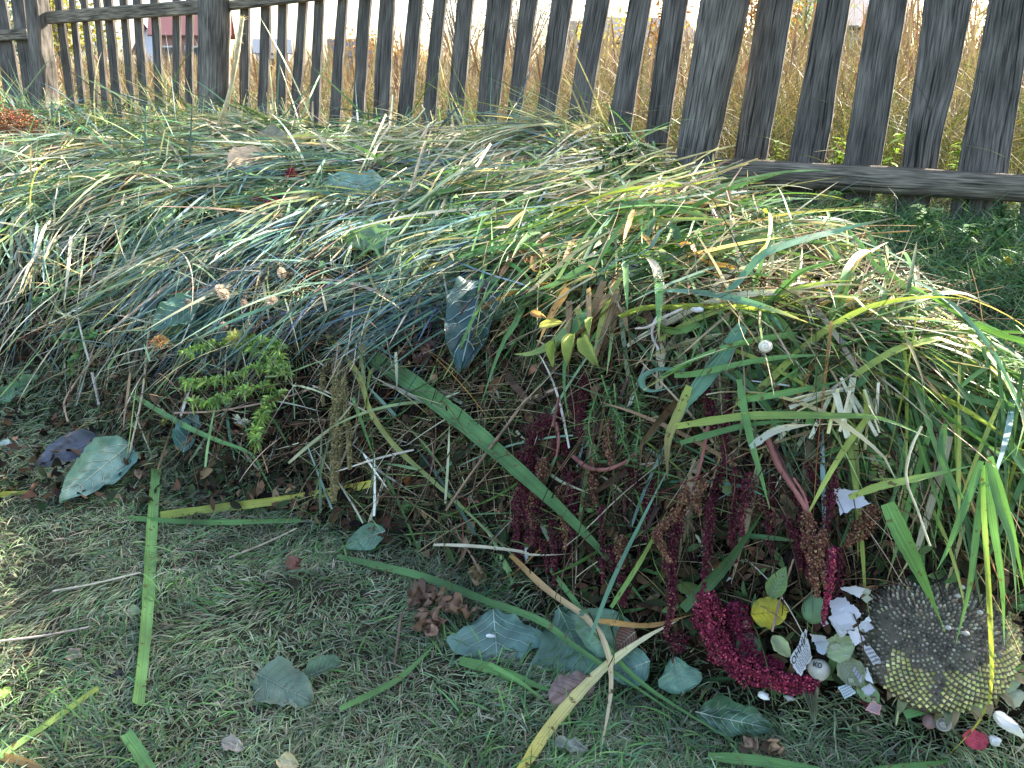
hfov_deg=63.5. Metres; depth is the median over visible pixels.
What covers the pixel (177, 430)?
cabbage leaf
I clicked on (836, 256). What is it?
iris leaf
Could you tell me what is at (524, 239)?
iris leaf
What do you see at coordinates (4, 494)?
iris leaf
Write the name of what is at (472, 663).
iris leaf
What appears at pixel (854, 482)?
iris leaf
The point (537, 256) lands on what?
withered leaf
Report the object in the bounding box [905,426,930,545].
dry stalk
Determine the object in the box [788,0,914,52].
barn
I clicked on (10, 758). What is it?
iris leaf
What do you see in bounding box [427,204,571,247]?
iris leaf
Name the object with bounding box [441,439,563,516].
iris leaf
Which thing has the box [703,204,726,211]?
cut stalk
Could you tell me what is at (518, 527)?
amaranth tassel
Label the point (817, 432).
amaranth tassel
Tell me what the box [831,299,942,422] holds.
iris leaf
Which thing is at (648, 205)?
iris leaf
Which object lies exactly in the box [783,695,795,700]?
shell fragment
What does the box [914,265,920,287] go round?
cut stub
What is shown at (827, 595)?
amaranth tassel
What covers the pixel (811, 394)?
cut stub
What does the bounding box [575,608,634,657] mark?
cabbage leaf
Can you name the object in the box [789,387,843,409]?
cut stub
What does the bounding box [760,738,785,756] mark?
curled leaf
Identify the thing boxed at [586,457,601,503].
amaranth tassel
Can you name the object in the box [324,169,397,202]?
cabbage leaf
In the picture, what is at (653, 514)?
withered leaf
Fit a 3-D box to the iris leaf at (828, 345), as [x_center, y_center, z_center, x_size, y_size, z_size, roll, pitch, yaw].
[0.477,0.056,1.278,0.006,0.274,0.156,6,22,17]
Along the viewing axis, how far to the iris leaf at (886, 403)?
1.29 m
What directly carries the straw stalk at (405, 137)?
on the cut grass at (118, 157)
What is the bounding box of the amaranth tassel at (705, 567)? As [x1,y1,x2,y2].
[700,511,716,589]
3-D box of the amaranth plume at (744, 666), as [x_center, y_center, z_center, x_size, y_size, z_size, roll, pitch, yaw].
[0.367,0.403,1.269,0.210,0.126,0.069,14,25,33]
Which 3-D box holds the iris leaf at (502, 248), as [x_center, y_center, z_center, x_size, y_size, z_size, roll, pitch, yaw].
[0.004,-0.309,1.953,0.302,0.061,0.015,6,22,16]
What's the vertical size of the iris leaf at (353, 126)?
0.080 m
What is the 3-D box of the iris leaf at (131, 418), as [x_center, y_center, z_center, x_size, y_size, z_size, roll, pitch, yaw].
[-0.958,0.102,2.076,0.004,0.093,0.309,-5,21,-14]
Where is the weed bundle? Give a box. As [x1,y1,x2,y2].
[130,165,207,258]
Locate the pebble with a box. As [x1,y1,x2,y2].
[922,713,934,728]
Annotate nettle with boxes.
[761,140,788,194]
[827,191,870,219]
[828,137,845,201]
[839,133,905,205]
[855,203,906,232]
[907,203,947,242]
[946,138,962,199]
[955,218,1021,248]
[989,204,1016,226]
[1008,172,1020,212]
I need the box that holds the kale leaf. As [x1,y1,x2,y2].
[444,274,501,372]
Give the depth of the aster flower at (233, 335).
2.15 m
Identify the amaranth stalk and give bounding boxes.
[551,396,559,426]
[555,422,559,456]
[572,452,635,471]
[692,426,709,489]
[765,438,810,514]
[793,477,809,508]
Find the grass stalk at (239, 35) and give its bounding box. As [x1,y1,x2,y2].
[187,15,247,217]
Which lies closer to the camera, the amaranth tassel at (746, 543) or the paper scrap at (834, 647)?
the paper scrap at (834, 647)
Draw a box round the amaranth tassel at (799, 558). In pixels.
[793,496,815,570]
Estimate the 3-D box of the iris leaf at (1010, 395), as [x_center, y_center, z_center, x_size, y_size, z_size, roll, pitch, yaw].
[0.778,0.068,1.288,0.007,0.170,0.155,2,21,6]
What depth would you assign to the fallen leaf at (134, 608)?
1.54 m
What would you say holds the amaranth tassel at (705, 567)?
hanging from the dry stem tangle
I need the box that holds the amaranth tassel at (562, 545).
[552,528,578,560]
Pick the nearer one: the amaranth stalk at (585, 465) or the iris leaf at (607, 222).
the amaranth stalk at (585, 465)
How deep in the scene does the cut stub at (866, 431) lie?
1.27 m
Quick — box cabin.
[327,39,373,69]
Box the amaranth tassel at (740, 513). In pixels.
[735,471,756,535]
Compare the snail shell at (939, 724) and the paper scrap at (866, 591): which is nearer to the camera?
the snail shell at (939, 724)
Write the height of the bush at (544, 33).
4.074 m
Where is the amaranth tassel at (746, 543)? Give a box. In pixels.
[743,509,754,548]
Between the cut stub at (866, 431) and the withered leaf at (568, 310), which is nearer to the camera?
the cut stub at (866, 431)
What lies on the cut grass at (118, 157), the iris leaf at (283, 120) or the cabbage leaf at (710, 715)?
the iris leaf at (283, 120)
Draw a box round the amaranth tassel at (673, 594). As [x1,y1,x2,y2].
[662,504,686,636]
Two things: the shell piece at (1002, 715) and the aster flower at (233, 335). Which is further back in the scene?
the aster flower at (233, 335)
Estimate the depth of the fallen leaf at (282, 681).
1.35 m
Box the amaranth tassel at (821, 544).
[814,528,827,589]
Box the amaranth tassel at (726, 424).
[719,392,732,473]
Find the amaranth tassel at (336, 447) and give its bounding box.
[328,352,346,502]
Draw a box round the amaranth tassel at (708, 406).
[699,386,718,437]
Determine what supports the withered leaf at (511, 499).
on the dry stem tangle
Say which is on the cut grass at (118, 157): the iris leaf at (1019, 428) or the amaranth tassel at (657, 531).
the iris leaf at (1019, 428)
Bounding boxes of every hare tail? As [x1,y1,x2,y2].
[184,299,224,308]
[214,284,263,296]
[217,288,262,300]
[219,322,241,330]
[240,299,260,308]
[246,323,267,331]
[266,296,296,305]
[277,267,310,278]
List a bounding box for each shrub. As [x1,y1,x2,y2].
[79,0,122,61]
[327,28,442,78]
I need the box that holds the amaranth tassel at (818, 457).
[809,421,821,469]
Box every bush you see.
[176,333,295,451]
[401,0,486,60]
[472,0,578,63]
[510,8,582,60]
[568,5,654,101]
[648,0,697,53]
[690,0,815,75]
[753,0,855,69]
[856,0,987,74]
[964,0,988,73]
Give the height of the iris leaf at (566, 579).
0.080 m
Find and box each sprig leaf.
[604,269,632,285]
[620,272,642,284]
[637,281,654,292]
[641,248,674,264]
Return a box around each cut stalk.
[642,223,749,264]
[678,281,728,316]
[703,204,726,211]
[726,189,732,201]
[732,214,782,237]
[735,272,769,276]
[741,199,805,215]
[788,220,800,244]
[795,228,833,270]
[806,215,819,253]
[808,288,847,295]
[809,228,843,263]
[855,231,909,235]
[882,258,943,329]
[925,301,951,318]
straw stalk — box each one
[357,167,406,208]
[358,114,385,174]
[361,155,394,171]
[372,153,417,176]
[374,125,390,147]
[377,135,430,137]
[385,126,460,131]
[390,108,424,131]
[392,155,464,202]
[400,127,467,132]
[406,120,442,136]
[407,169,461,209]
[408,141,426,191]
[409,133,458,194]
[413,123,430,148]
[443,149,485,188]
[452,135,499,164]
[464,170,571,171]
[475,109,542,136]
[476,143,491,166]
[500,164,598,188]
[512,171,618,202]
[515,145,576,181]
[522,107,577,123]
[524,146,563,180]
[524,180,575,194]
[550,185,597,204]
[581,176,595,188]
[589,162,694,193]
[593,153,631,163]
[607,128,666,134]
[607,147,672,171]
[617,153,660,169]
[626,144,734,164]
[638,168,715,191]
[642,170,690,185]
[655,179,714,193]
[663,158,757,194]
[672,147,718,172]
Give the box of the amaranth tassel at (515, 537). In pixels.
[510,483,526,542]
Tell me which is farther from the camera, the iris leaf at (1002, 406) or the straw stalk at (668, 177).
the straw stalk at (668, 177)
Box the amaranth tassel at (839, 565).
[832,546,844,598]
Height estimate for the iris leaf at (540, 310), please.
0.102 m
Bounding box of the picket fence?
[0,0,1023,222]
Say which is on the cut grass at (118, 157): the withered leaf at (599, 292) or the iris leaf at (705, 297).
the iris leaf at (705, 297)
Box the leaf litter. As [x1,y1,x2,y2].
[0,119,1023,695]
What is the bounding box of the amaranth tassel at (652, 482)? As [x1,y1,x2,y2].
[642,476,655,540]
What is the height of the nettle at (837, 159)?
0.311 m
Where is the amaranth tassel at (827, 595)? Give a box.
[820,546,836,624]
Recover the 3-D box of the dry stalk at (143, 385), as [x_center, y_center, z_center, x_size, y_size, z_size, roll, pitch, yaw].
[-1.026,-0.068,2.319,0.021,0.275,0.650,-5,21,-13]
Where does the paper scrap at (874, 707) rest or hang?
on the lawn grass at (620, 747)
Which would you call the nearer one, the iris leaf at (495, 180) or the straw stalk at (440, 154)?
the iris leaf at (495, 180)
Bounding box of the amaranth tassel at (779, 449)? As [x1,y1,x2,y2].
[777,437,787,486]
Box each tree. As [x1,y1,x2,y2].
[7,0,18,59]
[7,0,120,70]
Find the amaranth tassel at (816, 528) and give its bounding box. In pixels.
[805,525,820,580]
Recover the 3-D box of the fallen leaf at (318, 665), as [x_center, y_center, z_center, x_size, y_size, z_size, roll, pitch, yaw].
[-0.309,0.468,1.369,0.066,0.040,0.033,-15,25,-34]
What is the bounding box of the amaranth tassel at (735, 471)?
[729,467,739,500]
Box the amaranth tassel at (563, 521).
[554,487,570,549]
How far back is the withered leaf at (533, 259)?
1.87 m
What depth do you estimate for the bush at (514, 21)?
20.28 m
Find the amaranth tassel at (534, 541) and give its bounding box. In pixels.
[528,494,546,546]
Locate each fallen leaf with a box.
[0,381,32,403]
[0,439,10,448]
[0,687,10,698]
[17,374,38,391]
[65,647,81,659]
[126,604,140,615]
[221,732,243,752]
[227,145,282,175]
[252,123,286,146]
[253,656,313,709]
[276,751,298,767]
[304,655,340,677]
[345,522,385,550]
[548,670,594,706]
[555,735,589,754]
[615,627,636,650]
[736,633,760,659]
[751,597,787,629]
[765,567,787,598]
[771,635,790,656]
[803,685,818,723]
[825,634,854,662]
[836,658,865,687]
[856,681,879,704]
[970,703,987,713]
[1005,676,1023,692]
[1005,689,1023,706]
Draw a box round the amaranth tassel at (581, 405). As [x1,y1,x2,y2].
[576,375,590,443]
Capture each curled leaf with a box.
[104,669,124,682]
[194,498,208,506]
[285,555,301,571]
[406,578,438,608]
[412,340,437,368]
[412,606,447,636]
[435,585,476,618]
[467,562,486,585]
[737,735,758,754]
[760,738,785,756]
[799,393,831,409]
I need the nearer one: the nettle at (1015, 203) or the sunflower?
the sunflower
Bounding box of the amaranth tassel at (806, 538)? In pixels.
[800,511,820,597]
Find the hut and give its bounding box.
[252,39,292,63]
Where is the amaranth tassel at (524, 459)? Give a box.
[516,412,552,512]
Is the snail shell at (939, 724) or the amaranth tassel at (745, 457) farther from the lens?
the amaranth tassel at (745, 457)
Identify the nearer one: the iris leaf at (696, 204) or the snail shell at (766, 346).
the snail shell at (766, 346)
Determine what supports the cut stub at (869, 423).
on the cut grass at (118, 157)
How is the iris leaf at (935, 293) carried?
on the cut grass at (118, 157)
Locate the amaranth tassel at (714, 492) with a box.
[709,458,724,522]
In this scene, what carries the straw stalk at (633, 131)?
on the cut grass at (118, 157)
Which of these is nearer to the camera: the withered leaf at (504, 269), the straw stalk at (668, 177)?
the withered leaf at (504, 269)
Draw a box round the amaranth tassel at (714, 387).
[712,385,722,442]
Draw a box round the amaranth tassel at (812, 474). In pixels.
[804,457,821,504]
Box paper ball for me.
[807,659,830,680]
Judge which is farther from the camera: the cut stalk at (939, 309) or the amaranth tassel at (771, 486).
the cut stalk at (939, 309)
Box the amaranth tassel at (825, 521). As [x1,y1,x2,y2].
[820,488,833,561]
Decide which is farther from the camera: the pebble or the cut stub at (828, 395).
the cut stub at (828, 395)
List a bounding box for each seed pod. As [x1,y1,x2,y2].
[530,310,545,317]
[539,318,562,327]
[545,340,555,366]
[561,333,574,364]
[577,334,599,367]
[585,317,591,334]
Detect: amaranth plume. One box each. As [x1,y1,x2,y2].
[689,589,820,695]
[724,600,784,670]
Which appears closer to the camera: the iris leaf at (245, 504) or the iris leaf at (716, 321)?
the iris leaf at (716, 321)
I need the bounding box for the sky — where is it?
[7,0,988,70]
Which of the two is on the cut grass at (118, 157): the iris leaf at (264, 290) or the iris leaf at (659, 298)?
the iris leaf at (659, 298)
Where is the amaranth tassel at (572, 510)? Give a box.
[564,471,579,539]
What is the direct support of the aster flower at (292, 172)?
on the cut grass at (118, 157)
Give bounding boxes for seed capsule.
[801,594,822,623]
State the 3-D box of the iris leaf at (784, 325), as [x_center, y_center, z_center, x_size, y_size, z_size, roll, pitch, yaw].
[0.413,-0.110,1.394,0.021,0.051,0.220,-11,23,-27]
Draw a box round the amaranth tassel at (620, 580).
[605,544,630,607]
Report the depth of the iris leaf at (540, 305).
1.74 m
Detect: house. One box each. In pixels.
[132,23,152,65]
[147,14,235,66]
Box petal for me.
[962,729,988,749]
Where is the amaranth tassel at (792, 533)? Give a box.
[781,513,810,578]
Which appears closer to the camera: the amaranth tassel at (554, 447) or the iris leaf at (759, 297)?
the iris leaf at (759, 297)
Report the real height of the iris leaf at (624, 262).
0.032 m
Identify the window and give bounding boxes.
[162,46,171,59]
[184,46,197,60]
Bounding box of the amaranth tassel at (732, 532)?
[726,487,740,563]
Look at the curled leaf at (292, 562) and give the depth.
1.66 m
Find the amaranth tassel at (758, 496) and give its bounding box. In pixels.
[755,494,778,526]
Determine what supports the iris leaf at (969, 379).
on the cut grass at (118, 157)
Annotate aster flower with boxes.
[149,334,223,349]
[225,329,251,348]
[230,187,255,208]
[233,414,250,439]
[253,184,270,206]
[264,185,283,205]
[285,167,296,177]
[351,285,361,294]
[403,475,410,483]
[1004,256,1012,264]
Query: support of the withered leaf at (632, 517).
on the dry stem tangle
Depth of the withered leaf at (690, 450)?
1.38 m
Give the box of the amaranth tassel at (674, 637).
[663,630,690,653]
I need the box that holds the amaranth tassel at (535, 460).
[528,441,539,501]
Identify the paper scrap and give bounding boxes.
[810,634,827,641]
[814,641,829,654]
[829,597,853,616]
[829,607,855,632]
[830,620,847,637]
[830,643,839,651]
[834,488,869,515]
[838,684,855,698]
[841,586,864,597]
[843,623,852,630]
[848,629,861,645]
[849,604,860,620]
[853,667,862,682]
[854,617,870,631]
[859,621,873,632]
[861,594,872,602]
[861,684,875,695]
[862,588,870,594]
[864,645,881,664]
[865,667,872,682]
[866,700,881,714]
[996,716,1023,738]
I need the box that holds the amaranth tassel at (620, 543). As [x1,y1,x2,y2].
[614,534,628,569]
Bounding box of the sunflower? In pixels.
[847,567,1023,728]
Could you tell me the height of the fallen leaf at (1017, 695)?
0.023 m
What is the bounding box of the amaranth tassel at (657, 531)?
[650,485,690,563]
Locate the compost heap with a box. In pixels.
[0,117,1023,767]
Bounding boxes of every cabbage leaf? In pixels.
[36,429,97,465]
[58,435,137,505]
[150,293,199,330]
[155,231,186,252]
[172,413,201,452]
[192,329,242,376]
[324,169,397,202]
[343,220,395,252]
[370,238,412,280]
[446,608,542,662]
[530,606,605,674]
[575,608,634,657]
[613,647,649,686]
[658,657,701,693]
[695,695,774,736]
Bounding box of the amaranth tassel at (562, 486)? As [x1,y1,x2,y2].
[555,484,569,512]
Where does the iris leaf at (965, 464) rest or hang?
on the cut grass at (118, 157)
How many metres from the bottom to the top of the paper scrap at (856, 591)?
0.017 m
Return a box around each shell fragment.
[486,634,494,637]
[524,547,528,561]
[628,259,638,271]
[691,307,703,312]
[758,691,769,699]
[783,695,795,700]
[988,735,1001,745]
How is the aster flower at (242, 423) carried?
attached to the aster bush at (255, 433)
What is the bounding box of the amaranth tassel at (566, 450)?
[558,436,575,481]
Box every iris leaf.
[0,491,26,497]
[0,686,98,758]
[0,753,42,767]
[63,280,134,325]
[75,286,109,329]
[102,267,166,280]
[120,729,155,767]
[125,387,136,459]
[128,516,300,524]
[129,392,273,494]
[132,468,160,704]
[160,479,372,517]
[193,239,266,243]
[218,124,293,135]
[218,224,230,253]
[223,218,251,258]
[223,384,238,476]
[237,169,279,195]
[253,118,312,126]
[258,190,341,197]
[260,398,287,444]
[262,282,269,321]
[274,170,372,177]
[278,211,358,220]
[279,282,351,287]
[284,199,290,237]
[292,334,357,348]
[304,296,372,323]
[324,112,388,133]
[326,334,554,599]
[336,140,407,172]
[336,554,682,718]
[339,337,644,601]
[339,643,435,710]
[351,397,376,463]
[358,208,389,254]
[358,393,444,435]
[360,244,494,265]
[362,370,371,422]
[367,367,452,419]
[368,153,440,163]
[372,377,437,424]
[372,434,421,445]
[383,475,426,560]
[386,240,531,265]
[397,158,554,215]
[399,210,493,239]
[407,426,444,470]
[419,157,456,182]
[421,345,489,420]
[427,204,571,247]
[429,161,569,196]
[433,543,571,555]
[434,387,548,474]
[438,177,564,209]
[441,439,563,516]
[442,278,499,379]
[445,194,595,254]
[451,260,529,282]
[456,243,576,260]
[458,657,548,690]
[469,198,591,222]
[475,238,540,264]
[475,252,666,280]
[477,259,597,315]
[480,276,536,404]
[481,281,568,309]
[487,662,554,708]
[488,243,562,311]
[490,211,696,244]
[495,211,525,227]
[497,252,555,307]
[499,506,583,579]
[501,283,565,326]
[506,170,626,206]
[508,181,678,208]
[508,217,546,240]
[509,554,612,754]
[511,232,540,259]
[511,279,570,317]
[514,308,601,355]
[517,620,677,767]
[521,177,723,229]
[521,523,641,532]
[523,187,654,227]
[526,231,585,272]
[530,282,569,327]
[535,254,546,280]
[546,565,732,741]
[552,351,689,471]
[552,511,724,575]
[557,234,571,259]
[557,567,578,612]
[560,222,584,247]
[561,237,574,265]
[563,287,610,422]
[566,236,738,251]
[588,462,671,641]
[589,460,692,482]
[590,169,798,231]
[591,203,726,213]
[597,216,673,275]
[597,410,711,480]
[598,614,692,627]
[599,198,719,239]
[599,212,615,233]
[600,250,607,283]
[608,173,685,184]
[609,218,650,249]
[609,227,623,249]
[609,262,621,334]
[609,511,666,608]
[611,576,657,608]
[614,238,883,272]
[614,320,631,387]
[615,304,700,333]
[617,339,661,441]
[617,597,664,613]
[618,303,816,318]
[620,217,742,223]
[621,260,628,273]
[623,209,634,241]
[623,263,628,312]
[625,564,729,603]
[627,179,717,218]
[627,283,869,347]
[627,429,688,477]
[631,192,845,228]
[631,318,807,365]
[632,488,680,609]
[633,289,807,322]
[637,217,657,253]
[638,367,685,391]
[640,218,642,243]
[640,234,660,248]
[640,257,665,389]
[645,160,736,180]
[645,309,707,388]
[647,203,649,226]
[654,278,662,337]
[654,332,798,385]
[655,222,719,248]
[658,259,790,357]
[659,280,853,341]
[661,321,762,327]
[664,385,692,479]
[669,480,765,496]
[671,288,802,310]
[673,322,747,435]
[674,354,836,377]
[674,411,929,437]
[679,241,743,269]
[680,420,804,444]
[680,510,764,611]
[681,236,753,274]
[698,393,707,483]
[701,676,751,681]
[706,391,894,477]
[708,752,819,767]
[712,532,794,541]
[722,371,821,512]
[723,338,860,412]
[724,217,897,293]
[726,356,912,379]
[728,301,801,351]
[734,370,825,488]
[735,349,889,471]
[736,296,968,406]
[736,378,769,508]
[738,295,898,329]
[738,380,843,402]
[740,258,849,326]
[740,330,976,373]
[742,233,779,323]
[742,244,839,325]
[743,335,794,482]
[749,424,811,448]
[750,331,943,420]
[755,367,941,407]
[758,208,771,252]
[768,313,782,330]
[769,351,941,379]
[772,280,887,410]
[781,598,865,703]
[787,338,1023,384]
[787,406,946,485]
[791,249,882,410]
[798,356,872,471]
[800,392,1023,451]
[802,389,868,526]
[805,242,887,425]
[812,361,1023,453]
[813,321,832,512]
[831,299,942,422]
[832,401,861,510]
[833,406,856,566]
[841,216,923,295]
[845,438,869,616]
[848,466,969,499]
[850,433,1020,477]
[852,426,859,549]
[853,336,986,376]
[858,308,897,447]
[871,755,949,767]
[874,303,917,498]
[874,369,903,474]
[880,410,912,543]
[881,501,944,629]
[885,376,990,417]
[886,328,1009,413]
[886,416,932,582]
[886,422,927,500]
[891,377,1020,451]
[894,344,941,520]
[895,329,1023,336]
[895,455,963,604]
[898,436,952,578]
[899,326,908,506]
[899,347,989,450]
[902,389,922,483]
[903,665,1023,718]
[905,367,1022,411]
[906,277,1023,420]
[908,368,986,502]
[909,409,943,518]
[910,379,1023,469]
[912,286,1023,343]
[913,381,969,561]
[917,492,924,566]
[931,291,1020,370]
[932,359,968,468]
[933,359,1013,404]
[937,403,1009,602]
[937,424,963,498]
[937,460,983,569]
[947,425,982,607]
[950,465,993,752]
[954,415,960,533]
[955,398,1002,515]
[956,364,960,482]
[956,481,980,641]
[959,409,1023,515]
[960,398,1020,599]
[961,403,965,547]
[964,387,1021,431]
[968,316,1023,346]
[972,474,1023,590]
[985,331,1023,360]
[985,461,1016,606]
[985,463,1004,644]
[987,456,1023,584]
[995,351,1007,499]
[995,420,1023,468]
[999,431,1023,606]
[1001,325,1023,463]
[1001,360,1023,489]
[1006,369,1023,493]
[1006,372,1023,422]
[1016,423,1023,453]
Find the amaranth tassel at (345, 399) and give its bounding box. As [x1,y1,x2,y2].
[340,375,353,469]
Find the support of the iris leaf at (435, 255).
on the cut grass at (118, 157)
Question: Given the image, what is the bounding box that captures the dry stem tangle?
[0,127,1023,715]
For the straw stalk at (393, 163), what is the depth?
2.85 m
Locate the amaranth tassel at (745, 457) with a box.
[742,435,750,478]
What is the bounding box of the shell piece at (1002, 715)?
[993,711,1023,735]
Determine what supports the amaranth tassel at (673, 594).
hanging from the dry stem tangle
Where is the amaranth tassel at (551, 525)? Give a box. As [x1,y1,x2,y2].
[547,513,558,585]
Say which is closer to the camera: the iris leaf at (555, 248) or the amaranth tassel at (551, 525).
the amaranth tassel at (551, 525)
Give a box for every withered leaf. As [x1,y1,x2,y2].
[422,421,439,490]
[453,457,475,477]
[453,520,475,568]
[490,462,510,491]
[497,238,521,278]
[501,380,541,470]
[502,485,517,511]
[503,416,527,503]
[506,373,552,404]
[520,250,539,272]
[524,249,556,261]
[530,256,536,271]
[536,233,552,258]
[537,287,569,347]
[549,293,610,364]
[566,301,571,372]
[566,381,576,397]
[569,303,613,362]
[575,308,591,364]
[576,409,601,507]
[584,469,628,502]
[585,491,602,507]
[586,287,591,341]
[589,288,619,375]
[590,294,605,335]
[591,280,606,313]
[594,277,622,352]
[598,302,621,361]
[606,457,620,539]
[612,503,679,544]
[614,376,629,417]
[619,306,631,352]
[622,497,628,572]
[636,298,660,352]
[639,377,689,465]
[641,443,691,540]
[644,453,660,506]
[674,468,694,517]
[678,459,699,562]
[681,403,719,473]
[703,270,740,290]
[714,377,725,399]
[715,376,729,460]
[731,467,761,582]
[738,289,811,349]
[781,288,837,335]
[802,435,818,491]
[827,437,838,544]
[873,422,919,486]
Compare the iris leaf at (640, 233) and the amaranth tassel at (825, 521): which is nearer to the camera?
the amaranth tassel at (825, 521)
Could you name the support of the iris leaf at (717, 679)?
on the lawn grass at (620, 747)
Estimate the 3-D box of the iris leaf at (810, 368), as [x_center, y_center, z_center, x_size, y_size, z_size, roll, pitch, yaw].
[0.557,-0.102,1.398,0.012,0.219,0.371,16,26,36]
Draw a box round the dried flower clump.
[0,101,50,135]
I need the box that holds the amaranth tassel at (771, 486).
[761,477,777,554]
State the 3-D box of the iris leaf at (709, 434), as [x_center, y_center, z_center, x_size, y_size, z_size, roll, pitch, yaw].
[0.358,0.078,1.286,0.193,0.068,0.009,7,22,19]
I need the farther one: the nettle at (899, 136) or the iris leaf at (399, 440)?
the nettle at (899, 136)
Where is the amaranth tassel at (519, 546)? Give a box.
[512,525,525,570]
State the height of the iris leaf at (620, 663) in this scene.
0.085 m
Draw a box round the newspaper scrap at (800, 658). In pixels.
[790,629,811,675]
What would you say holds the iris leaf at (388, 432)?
on the dry stem tangle
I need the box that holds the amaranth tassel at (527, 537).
[514,489,530,543]
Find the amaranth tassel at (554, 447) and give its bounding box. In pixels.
[550,409,562,461]
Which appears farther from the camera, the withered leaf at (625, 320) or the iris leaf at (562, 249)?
the iris leaf at (562, 249)
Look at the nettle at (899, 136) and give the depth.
3.95 m
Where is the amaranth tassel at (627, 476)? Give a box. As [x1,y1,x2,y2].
[623,432,631,511]
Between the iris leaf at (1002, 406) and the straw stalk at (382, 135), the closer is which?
the iris leaf at (1002, 406)
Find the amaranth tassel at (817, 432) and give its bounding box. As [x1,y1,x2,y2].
[814,404,823,441]
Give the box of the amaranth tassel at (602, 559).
[597,505,606,583]
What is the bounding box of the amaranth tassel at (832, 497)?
[824,468,839,518]
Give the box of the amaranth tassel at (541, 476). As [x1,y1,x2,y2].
[523,457,551,529]
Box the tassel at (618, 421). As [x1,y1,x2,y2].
[582,375,647,467]
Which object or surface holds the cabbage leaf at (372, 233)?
on the cut grass at (118, 157)
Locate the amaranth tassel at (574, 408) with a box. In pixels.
[567,390,579,436]
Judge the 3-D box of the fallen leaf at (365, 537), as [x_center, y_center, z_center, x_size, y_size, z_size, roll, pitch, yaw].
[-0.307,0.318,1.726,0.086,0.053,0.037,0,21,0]
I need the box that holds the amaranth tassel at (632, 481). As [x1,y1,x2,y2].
[624,460,651,507]
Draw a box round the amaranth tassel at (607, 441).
[602,417,615,466]
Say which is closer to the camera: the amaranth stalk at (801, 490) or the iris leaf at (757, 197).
the amaranth stalk at (801, 490)
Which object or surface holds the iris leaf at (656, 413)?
on the cut grass at (118, 157)
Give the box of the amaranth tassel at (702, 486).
[690,476,707,516]
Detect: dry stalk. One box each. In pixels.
[0,626,91,641]
[53,572,140,592]
[63,285,155,422]
[91,372,99,405]
[116,340,139,414]
[129,285,154,452]
[172,312,258,336]
[174,386,317,413]
[228,528,296,558]
[393,613,402,665]
[446,397,528,510]
[635,308,682,329]
[651,316,666,350]
[771,559,793,631]
[773,443,818,545]
[881,211,892,247]
[895,711,898,724]
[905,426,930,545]
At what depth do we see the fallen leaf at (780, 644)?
1.26 m
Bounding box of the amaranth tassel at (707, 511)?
[702,496,714,559]
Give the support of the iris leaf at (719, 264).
on the cut grass at (118, 157)
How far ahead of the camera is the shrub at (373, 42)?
27.78 m
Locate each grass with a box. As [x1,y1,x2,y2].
[0,0,1023,210]
[0,19,1023,754]
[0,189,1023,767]
[746,178,1023,379]
[966,303,1022,318]
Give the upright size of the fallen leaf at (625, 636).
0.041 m
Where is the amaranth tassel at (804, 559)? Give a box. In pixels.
[793,494,814,563]
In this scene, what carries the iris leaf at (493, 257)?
on the cut grass at (118, 157)
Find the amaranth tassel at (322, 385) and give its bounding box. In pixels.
[318,357,330,405]
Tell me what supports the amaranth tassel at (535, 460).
hanging from the dry stem tangle
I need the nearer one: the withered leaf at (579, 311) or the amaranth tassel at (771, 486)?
the amaranth tassel at (771, 486)
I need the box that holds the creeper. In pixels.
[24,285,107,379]
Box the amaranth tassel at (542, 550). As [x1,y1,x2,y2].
[538,538,550,572]
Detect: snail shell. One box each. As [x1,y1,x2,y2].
[758,340,772,352]
[934,716,951,731]
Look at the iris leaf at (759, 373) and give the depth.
1.34 m
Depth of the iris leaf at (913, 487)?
1.25 m
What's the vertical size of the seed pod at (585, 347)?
0.047 m
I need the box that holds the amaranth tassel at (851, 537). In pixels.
[842,503,881,548]
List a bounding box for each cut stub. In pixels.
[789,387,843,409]
[791,390,831,400]
[798,396,832,410]
[803,385,852,406]
[809,395,832,438]
[827,388,838,433]
[832,392,850,437]
[838,391,851,431]
[840,377,857,412]
[846,377,855,412]
[853,395,877,436]
[855,399,875,444]
[863,424,868,449]
[864,389,880,432]
[875,382,879,413]
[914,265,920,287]
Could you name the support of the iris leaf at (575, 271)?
on the dry stem tangle
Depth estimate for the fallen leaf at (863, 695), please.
1.24 m
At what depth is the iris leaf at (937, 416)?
1.28 m
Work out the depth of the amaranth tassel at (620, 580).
1.39 m
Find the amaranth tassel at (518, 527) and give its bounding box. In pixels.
[511,497,522,535]
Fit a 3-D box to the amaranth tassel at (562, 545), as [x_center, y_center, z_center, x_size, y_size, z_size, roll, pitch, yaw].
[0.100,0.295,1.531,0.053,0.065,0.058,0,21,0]

